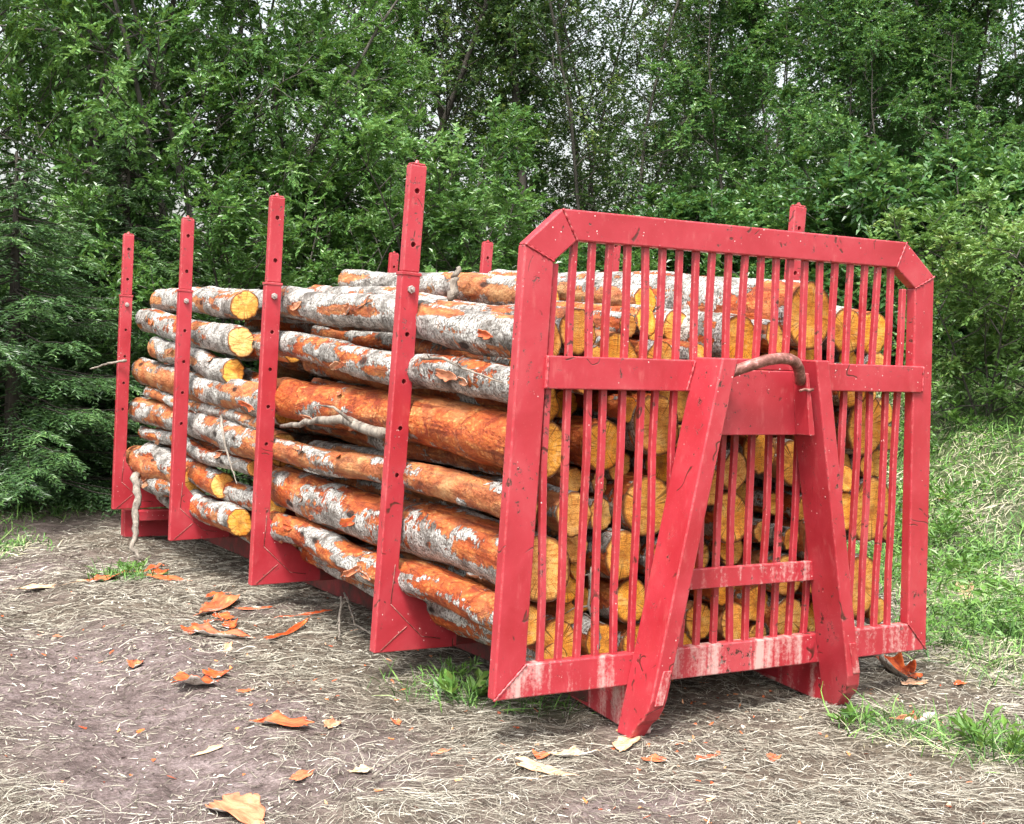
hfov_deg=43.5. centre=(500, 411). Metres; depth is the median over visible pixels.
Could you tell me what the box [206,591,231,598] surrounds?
bark flake
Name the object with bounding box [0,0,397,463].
willow shrub
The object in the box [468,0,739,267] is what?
aspen tree
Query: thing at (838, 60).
alder tree
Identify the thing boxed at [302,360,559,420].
log
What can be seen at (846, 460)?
log
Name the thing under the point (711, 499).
log
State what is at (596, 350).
log
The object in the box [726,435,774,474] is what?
log
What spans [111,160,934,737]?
log rack
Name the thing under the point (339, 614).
twig
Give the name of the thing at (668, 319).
log
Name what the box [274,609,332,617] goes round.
bark flake
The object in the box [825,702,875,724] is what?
weed plant
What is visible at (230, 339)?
log
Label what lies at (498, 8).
slender tree
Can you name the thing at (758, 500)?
log
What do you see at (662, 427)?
log
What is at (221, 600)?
bark flake
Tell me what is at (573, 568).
log
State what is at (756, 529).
log
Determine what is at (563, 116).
aspen tree
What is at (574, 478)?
log
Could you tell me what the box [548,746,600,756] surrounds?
bark flake
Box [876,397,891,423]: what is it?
log
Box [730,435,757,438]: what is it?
log
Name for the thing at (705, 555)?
log
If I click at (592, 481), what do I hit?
log
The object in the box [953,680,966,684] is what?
bark flake
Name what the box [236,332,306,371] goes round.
log
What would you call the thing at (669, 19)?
aspen tree
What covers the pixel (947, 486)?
weed plant
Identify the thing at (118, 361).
twig
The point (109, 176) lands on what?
spruce tree
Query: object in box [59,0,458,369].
willow shrub
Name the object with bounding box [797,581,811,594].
log
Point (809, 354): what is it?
log
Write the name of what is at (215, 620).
bark flake
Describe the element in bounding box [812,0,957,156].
aspen tree
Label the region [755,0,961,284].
alder tree
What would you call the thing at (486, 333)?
log
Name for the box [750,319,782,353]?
log
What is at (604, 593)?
log
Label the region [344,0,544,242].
aspen tree
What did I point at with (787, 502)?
log
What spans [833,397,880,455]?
log
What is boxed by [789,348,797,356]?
log
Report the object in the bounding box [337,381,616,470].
log
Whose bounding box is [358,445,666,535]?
log
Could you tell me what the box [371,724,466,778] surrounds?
dry branch
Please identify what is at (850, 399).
log
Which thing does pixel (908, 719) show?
bark flake
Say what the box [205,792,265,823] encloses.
bark flake
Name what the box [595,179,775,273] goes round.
undergrowth bush
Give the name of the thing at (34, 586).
bark flake
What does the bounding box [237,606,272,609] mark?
bark flake
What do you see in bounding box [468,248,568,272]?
undergrowth bush
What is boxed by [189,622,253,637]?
bark flake
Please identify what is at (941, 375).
weed plant
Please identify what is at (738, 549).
log
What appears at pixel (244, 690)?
bark flake
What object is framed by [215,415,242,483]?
twig
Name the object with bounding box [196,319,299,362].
log
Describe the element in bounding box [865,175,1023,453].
leafy bush
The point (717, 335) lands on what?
log
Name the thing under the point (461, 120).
aspen tree
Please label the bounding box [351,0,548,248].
aspen tree
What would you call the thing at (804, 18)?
alder tree
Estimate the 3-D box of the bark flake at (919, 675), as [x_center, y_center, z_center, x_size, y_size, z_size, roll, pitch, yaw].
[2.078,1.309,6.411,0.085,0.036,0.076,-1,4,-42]
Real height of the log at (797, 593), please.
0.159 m
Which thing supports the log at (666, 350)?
on the log at (662, 427)
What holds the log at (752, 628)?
on the log rack
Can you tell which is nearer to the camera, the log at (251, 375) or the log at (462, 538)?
the log at (462, 538)
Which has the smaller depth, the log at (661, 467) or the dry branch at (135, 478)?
the log at (661, 467)
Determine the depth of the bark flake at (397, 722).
5.39 m
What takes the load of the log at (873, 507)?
in the log rack
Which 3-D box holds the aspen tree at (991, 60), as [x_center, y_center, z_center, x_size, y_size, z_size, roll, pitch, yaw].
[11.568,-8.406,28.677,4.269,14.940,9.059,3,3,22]
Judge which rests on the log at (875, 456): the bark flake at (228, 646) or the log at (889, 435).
the log at (889, 435)
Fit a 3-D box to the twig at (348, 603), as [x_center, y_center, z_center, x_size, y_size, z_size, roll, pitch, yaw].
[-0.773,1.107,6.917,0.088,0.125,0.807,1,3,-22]
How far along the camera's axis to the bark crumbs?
5.32 m
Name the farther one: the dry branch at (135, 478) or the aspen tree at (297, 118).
the aspen tree at (297, 118)
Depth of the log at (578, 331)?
5.82 m
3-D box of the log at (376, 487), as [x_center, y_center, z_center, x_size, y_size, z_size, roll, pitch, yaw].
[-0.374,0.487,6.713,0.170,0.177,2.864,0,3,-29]
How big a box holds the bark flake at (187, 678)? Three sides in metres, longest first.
0.216 x 0.172 x 0.070 m
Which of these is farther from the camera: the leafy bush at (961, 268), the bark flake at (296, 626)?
the leafy bush at (961, 268)
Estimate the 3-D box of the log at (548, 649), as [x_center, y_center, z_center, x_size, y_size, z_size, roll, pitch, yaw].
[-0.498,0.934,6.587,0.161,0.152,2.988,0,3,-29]
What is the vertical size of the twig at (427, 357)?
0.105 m
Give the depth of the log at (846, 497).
6.07 m
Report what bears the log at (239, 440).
on the log at (197, 451)
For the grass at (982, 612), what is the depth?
8.81 m
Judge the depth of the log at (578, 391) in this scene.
5.38 m
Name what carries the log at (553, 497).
in the log rack
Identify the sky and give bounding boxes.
[0,0,1023,279]
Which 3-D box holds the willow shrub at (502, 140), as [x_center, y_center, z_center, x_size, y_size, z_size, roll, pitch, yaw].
[-0.708,-1.163,15.536,4.348,5.023,5.109,-1,4,-42]
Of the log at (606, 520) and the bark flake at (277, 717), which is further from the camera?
the log at (606, 520)
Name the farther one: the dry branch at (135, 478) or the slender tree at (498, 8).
the slender tree at (498, 8)
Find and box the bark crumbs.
[1,586,1012,823]
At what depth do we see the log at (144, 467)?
10.22 m
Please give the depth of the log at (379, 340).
6.91 m
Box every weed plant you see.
[106,558,147,574]
[433,668,488,702]
[434,655,481,683]
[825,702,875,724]
[894,492,986,539]
[898,546,994,577]
[902,398,1006,429]
[902,471,989,505]
[932,364,983,381]
[944,705,1023,758]
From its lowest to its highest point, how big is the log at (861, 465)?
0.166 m
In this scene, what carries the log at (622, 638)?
on the log rack
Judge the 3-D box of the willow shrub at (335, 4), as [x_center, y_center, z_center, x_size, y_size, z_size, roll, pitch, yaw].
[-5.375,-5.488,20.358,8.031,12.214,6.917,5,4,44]
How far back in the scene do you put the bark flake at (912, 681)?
6.30 m
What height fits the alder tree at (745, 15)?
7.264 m
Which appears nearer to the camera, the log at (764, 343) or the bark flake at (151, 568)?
the log at (764, 343)
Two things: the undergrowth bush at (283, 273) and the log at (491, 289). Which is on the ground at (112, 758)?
the undergrowth bush at (283, 273)
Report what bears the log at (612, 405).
on the log at (576, 441)
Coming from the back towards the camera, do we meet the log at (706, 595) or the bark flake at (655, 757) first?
the log at (706, 595)
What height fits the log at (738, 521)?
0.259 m
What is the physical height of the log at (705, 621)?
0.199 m
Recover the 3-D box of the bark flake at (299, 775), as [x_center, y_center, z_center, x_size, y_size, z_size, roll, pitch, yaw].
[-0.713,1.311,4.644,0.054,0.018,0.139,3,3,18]
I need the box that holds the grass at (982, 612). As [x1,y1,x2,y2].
[0,356,1023,778]
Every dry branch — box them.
[129,471,141,559]
[280,404,385,438]
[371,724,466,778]
[564,567,601,649]
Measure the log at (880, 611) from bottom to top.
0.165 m
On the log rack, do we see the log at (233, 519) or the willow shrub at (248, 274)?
the log at (233, 519)
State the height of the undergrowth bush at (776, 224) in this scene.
2.896 m
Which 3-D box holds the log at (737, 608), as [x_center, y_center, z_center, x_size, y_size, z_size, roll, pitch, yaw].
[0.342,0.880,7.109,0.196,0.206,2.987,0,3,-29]
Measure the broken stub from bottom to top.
0.184 m
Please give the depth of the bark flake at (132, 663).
6.18 m
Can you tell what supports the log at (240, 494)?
on the log at (233, 519)
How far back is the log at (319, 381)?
7.63 m
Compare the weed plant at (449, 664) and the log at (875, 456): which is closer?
the weed plant at (449, 664)
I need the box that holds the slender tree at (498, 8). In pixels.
[472,0,562,242]
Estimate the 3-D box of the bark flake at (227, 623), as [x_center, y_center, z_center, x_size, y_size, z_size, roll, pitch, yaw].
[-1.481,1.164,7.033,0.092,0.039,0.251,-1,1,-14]
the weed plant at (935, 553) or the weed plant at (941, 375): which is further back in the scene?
the weed plant at (941, 375)
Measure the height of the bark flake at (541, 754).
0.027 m
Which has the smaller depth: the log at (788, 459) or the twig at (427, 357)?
the twig at (427, 357)
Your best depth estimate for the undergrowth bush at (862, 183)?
15.44 m
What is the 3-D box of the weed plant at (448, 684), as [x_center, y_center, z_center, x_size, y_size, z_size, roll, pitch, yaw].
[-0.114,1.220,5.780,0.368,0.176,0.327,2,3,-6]
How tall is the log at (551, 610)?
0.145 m
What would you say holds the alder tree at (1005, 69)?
on the ground at (112, 758)
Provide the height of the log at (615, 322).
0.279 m
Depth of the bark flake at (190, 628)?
6.87 m
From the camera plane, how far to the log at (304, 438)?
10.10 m
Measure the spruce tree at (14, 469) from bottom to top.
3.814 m
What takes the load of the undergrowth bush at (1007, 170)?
on the ground at (112, 758)
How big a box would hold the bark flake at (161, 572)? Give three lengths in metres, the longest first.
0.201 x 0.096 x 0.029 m
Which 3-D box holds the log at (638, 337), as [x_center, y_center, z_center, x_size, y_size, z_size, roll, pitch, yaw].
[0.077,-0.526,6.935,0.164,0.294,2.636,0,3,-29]
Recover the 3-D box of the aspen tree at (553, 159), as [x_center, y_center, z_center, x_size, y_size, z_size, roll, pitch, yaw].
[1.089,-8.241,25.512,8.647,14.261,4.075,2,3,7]
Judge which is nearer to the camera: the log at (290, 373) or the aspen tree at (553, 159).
the log at (290, 373)
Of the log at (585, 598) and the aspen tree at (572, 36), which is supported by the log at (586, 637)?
the log at (585, 598)
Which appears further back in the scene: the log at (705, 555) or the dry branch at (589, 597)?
the log at (705, 555)
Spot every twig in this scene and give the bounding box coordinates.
[90,359,126,368]
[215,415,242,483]
[327,596,347,643]
[339,592,370,634]
[420,354,501,382]
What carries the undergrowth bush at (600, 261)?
on the ground at (112, 758)
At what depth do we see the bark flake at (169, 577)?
8.91 m
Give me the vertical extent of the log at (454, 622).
0.262 m
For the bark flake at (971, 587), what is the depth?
8.74 m
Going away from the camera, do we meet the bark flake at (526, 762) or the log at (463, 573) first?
the bark flake at (526, 762)
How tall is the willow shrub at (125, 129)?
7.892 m
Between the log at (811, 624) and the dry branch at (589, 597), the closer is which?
the dry branch at (589, 597)
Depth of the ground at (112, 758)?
5.36 m
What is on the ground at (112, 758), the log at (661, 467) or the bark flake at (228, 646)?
the bark flake at (228, 646)
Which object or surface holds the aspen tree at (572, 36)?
on the ground at (112, 758)
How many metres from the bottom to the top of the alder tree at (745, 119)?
6.538 m
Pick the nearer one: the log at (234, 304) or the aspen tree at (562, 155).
the log at (234, 304)
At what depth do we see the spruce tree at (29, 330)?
12.89 m
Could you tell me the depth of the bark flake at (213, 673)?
5.97 m
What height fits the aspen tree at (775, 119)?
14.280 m
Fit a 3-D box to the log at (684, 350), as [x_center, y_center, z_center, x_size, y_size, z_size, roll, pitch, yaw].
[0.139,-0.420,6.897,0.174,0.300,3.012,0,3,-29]
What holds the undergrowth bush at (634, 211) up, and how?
on the ground at (112, 758)
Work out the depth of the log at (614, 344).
5.47 m
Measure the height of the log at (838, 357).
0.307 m
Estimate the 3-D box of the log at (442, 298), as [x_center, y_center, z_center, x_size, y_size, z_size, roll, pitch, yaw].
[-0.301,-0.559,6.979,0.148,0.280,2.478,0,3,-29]
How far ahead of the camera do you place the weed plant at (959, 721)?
5.32 m
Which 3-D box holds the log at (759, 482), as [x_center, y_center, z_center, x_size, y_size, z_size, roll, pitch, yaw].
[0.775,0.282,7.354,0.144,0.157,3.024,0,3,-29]
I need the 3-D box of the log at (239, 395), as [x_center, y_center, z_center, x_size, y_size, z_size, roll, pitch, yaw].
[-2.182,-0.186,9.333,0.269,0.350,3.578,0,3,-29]
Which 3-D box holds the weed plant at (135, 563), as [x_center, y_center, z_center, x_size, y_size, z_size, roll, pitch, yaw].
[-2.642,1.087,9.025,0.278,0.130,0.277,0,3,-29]
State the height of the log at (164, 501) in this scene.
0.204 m
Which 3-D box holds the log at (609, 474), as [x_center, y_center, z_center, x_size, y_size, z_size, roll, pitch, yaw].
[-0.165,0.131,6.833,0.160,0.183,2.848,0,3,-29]
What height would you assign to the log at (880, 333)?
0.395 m
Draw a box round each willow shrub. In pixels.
[0,0,150,304]
[0,0,390,259]
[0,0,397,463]
[0,0,438,458]
[40,158,452,482]
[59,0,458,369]
[242,164,552,483]
[256,95,549,279]
[440,220,671,271]
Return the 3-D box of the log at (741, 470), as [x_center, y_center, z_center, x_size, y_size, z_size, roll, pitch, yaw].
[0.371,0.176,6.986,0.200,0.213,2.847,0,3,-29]
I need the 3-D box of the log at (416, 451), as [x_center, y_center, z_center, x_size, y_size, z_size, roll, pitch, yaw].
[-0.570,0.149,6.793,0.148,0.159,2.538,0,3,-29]
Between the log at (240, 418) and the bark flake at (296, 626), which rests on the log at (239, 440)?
the log at (240, 418)
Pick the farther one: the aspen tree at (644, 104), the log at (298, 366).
the aspen tree at (644, 104)
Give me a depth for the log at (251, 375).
8.88 m
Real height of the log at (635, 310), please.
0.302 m
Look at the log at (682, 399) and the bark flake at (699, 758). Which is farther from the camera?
the log at (682, 399)
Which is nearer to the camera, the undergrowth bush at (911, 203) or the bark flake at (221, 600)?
the bark flake at (221, 600)
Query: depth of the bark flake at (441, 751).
5.00 m
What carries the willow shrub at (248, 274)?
on the ground at (112, 758)
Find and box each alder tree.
[627,40,783,208]
[635,0,855,209]
[740,0,990,342]
[745,0,1014,221]
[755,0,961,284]
[801,9,1023,364]
[814,0,1023,353]
[936,0,1023,350]
[984,0,1023,152]
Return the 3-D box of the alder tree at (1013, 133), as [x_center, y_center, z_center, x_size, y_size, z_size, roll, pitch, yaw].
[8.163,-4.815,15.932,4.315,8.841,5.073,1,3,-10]
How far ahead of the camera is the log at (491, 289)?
6.97 m
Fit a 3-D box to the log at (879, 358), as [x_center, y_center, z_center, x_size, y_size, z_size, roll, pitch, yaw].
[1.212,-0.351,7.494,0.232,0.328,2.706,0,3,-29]
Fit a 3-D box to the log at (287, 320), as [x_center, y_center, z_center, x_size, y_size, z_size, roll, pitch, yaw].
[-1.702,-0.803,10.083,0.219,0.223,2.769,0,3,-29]
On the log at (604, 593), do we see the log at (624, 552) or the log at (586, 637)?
the log at (624, 552)
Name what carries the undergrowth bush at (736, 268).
on the ground at (112, 758)
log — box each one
[126,445,205,493]
[128,396,294,466]
[131,357,298,424]
[135,308,253,356]
[138,425,253,476]
[139,441,233,498]
[139,477,250,536]
[143,386,256,429]
[147,336,244,382]
[150,287,258,320]
[155,427,303,470]
[155,496,251,543]
[164,363,258,381]
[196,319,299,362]
[205,286,309,316]
[222,480,286,512]
[230,315,314,323]
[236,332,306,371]
[244,319,339,333]
[270,510,536,645]
[271,464,569,601]
[272,436,537,517]
[274,424,356,444]
[274,427,352,444]
[275,377,561,478]
[277,366,341,381]
[278,331,509,403]
[280,286,561,357]
[292,542,572,656]
[295,513,494,590]
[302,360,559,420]
[304,424,502,475]
[308,440,592,537]
[309,285,595,355]
[311,325,510,365]
[312,377,377,389]
[314,563,566,660]
[320,475,587,562]
[334,435,580,491]
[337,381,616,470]
[338,269,559,305]
[339,327,637,357]
[339,534,574,624]
[348,327,599,356]
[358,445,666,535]
[363,346,583,394]
[420,292,636,337]
[425,294,514,305]
[442,466,611,530]
[443,464,606,493]
[462,300,654,335]
[488,269,828,349]
[502,275,655,310]
[554,575,575,603]
[555,389,577,418]
[569,452,630,480]
[569,563,585,579]
[571,615,608,654]
[572,390,678,455]
[572,587,590,611]
[575,390,636,422]
[583,611,639,651]
[584,576,644,623]
[585,527,640,581]
[609,527,657,574]
[625,449,666,482]
[629,338,671,358]
[630,390,687,422]
[631,317,664,339]
[637,574,644,585]
[653,307,685,338]
[655,534,708,567]
[663,338,703,359]
[666,469,723,505]
[672,309,753,358]
[683,631,691,644]
[684,600,709,639]
[688,587,725,606]
[688,597,741,640]
[704,490,744,543]
[704,539,725,560]
[708,541,800,595]
[709,541,742,565]
[715,450,746,490]
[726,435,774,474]
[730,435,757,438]
[733,585,767,621]
[736,481,745,501]
[741,512,804,560]
[742,518,761,542]
[745,478,800,493]
[749,621,766,637]
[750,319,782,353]
[753,489,775,516]
[753,516,798,549]
[754,437,800,486]
[754,486,803,520]
[764,591,800,634]
[768,591,814,631]
[773,435,793,439]
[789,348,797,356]
[794,591,811,598]
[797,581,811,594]
[806,349,813,359]
[822,307,857,352]
[822,350,855,363]
[832,362,865,408]
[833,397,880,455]
[836,306,884,353]
[842,464,851,492]
[842,492,850,530]
[844,453,850,467]
[845,476,887,540]
[848,454,873,476]
[852,553,872,617]
[854,597,883,623]
[855,352,882,364]
[872,449,879,477]
[873,525,886,542]
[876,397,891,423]
[877,426,898,449]
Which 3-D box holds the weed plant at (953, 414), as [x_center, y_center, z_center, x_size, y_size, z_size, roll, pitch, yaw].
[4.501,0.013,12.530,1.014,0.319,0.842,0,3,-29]
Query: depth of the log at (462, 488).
5.99 m
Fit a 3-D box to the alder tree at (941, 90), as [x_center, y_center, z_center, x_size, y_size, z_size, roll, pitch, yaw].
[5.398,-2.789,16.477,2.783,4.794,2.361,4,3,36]
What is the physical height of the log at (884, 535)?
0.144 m
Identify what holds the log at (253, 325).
on the log at (298, 366)
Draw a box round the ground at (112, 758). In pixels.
[0,344,1023,823]
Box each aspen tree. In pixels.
[242,0,429,269]
[339,0,558,242]
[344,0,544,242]
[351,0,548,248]
[428,0,588,236]
[448,0,694,227]
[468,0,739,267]
[508,0,654,212]
[512,0,739,219]
[604,0,830,208]
[612,0,759,209]
[648,0,822,196]
[746,0,879,182]
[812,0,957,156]
[930,0,1023,157]
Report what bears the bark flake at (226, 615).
on the ground at (112, 758)
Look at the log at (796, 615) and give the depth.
6.00 m
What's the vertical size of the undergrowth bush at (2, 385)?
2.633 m
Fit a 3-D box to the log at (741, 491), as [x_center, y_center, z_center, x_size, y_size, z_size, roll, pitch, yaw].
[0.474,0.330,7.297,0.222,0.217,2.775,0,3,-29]
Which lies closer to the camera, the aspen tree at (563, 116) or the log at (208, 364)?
the log at (208, 364)
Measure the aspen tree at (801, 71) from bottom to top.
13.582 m
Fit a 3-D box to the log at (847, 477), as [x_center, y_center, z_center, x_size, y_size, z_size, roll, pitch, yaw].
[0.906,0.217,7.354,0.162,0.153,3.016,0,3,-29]
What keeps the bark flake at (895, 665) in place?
on the ground at (112, 758)
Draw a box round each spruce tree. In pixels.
[0,142,252,512]
[0,151,245,520]
[0,192,112,501]
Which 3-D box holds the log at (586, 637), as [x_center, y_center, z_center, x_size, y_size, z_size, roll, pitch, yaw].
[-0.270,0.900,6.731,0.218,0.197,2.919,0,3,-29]
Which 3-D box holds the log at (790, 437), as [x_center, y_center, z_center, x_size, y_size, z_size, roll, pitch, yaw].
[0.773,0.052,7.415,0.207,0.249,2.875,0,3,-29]
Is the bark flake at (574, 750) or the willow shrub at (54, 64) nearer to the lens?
the bark flake at (574, 750)
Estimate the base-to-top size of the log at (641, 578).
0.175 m
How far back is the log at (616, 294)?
6.15 m
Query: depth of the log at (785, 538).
5.92 m
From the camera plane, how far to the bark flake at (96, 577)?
8.76 m
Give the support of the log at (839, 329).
on the log at (850, 399)
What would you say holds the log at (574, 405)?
on the log at (576, 441)
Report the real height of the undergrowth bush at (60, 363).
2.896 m
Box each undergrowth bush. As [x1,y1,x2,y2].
[0,253,154,474]
[0,273,113,501]
[21,237,299,462]
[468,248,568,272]
[524,231,653,271]
[578,201,703,272]
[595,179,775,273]
[653,205,784,279]
[704,168,997,367]
[764,129,1017,364]
[808,169,1023,368]
[868,137,1023,376]
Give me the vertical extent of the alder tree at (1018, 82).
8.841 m
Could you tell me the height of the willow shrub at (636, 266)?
3.485 m
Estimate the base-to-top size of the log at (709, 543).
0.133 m
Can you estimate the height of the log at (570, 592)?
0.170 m
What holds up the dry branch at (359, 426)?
on the log at (475, 433)
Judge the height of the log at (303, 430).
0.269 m
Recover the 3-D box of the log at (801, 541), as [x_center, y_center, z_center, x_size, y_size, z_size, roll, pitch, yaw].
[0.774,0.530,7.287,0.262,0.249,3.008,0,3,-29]
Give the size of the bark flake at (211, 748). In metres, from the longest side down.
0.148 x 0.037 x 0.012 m
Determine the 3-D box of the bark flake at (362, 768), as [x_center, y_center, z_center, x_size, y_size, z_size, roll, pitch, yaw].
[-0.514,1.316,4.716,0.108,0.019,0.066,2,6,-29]
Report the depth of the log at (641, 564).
5.61 m
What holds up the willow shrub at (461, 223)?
on the ground at (112, 758)
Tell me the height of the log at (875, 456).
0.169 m
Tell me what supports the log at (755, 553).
on the log at (737, 595)
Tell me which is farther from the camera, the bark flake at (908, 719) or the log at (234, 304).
the log at (234, 304)
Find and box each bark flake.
[14,579,87,589]
[87,572,120,581]
[122,564,159,572]
[126,659,143,667]
[144,574,191,581]
[152,569,168,574]
[171,671,219,684]
[181,623,211,633]
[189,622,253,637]
[191,745,223,756]
[194,593,239,615]
[202,668,231,677]
[204,618,224,622]
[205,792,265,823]
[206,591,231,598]
[212,611,233,619]
[222,618,237,628]
[224,641,232,655]
[236,688,255,692]
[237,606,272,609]
[248,710,313,726]
[264,617,309,639]
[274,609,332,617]
[289,769,313,780]
[324,718,340,727]
[347,764,372,772]
[391,718,400,724]
[430,748,452,753]
[515,756,578,775]
[532,749,549,758]
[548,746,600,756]
[612,736,640,751]
[641,753,668,761]
[695,754,716,759]
[766,753,780,761]
[876,652,915,677]
[889,712,936,725]
[900,678,927,685]
[908,670,922,678]
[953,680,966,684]
[956,580,973,598]
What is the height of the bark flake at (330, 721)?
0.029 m
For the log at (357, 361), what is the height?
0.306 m
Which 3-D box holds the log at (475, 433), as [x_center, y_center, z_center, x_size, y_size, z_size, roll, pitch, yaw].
[-0.569,0.029,6.504,0.295,0.308,3.065,0,3,-29]
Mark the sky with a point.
(781, 81)
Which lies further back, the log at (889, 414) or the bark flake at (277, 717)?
the log at (889, 414)
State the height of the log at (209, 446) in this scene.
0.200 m
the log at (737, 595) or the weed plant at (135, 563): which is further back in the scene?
the weed plant at (135, 563)
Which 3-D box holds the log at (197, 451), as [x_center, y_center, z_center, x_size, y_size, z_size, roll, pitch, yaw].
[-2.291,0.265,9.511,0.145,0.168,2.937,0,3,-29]
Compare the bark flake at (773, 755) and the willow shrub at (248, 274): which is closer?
the bark flake at (773, 755)
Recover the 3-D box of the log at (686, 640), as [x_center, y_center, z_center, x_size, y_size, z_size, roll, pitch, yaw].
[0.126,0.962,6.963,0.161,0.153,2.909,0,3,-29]
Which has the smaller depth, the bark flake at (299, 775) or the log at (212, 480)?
the bark flake at (299, 775)
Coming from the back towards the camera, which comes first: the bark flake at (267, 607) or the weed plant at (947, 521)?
the weed plant at (947, 521)
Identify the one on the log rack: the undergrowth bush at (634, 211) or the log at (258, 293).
the log at (258, 293)
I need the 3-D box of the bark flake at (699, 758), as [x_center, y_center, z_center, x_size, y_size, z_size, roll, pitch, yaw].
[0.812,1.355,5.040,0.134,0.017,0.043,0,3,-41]
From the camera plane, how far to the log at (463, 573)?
6.02 m
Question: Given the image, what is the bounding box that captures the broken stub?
[447,266,461,300]
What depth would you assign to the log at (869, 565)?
6.21 m
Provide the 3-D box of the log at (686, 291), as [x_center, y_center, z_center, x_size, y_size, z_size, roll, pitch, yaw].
[0.695,-0.613,7.173,0.328,0.486,2.994,0,3,-29]
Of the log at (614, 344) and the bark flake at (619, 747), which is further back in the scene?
the log at (614, 344)
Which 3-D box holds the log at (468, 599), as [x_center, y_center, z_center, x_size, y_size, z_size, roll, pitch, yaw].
[-0.659,0.772,6.489,0.247,0.201,3.090,0,3,-29]
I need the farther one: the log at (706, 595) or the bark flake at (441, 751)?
the log at (706, 595)

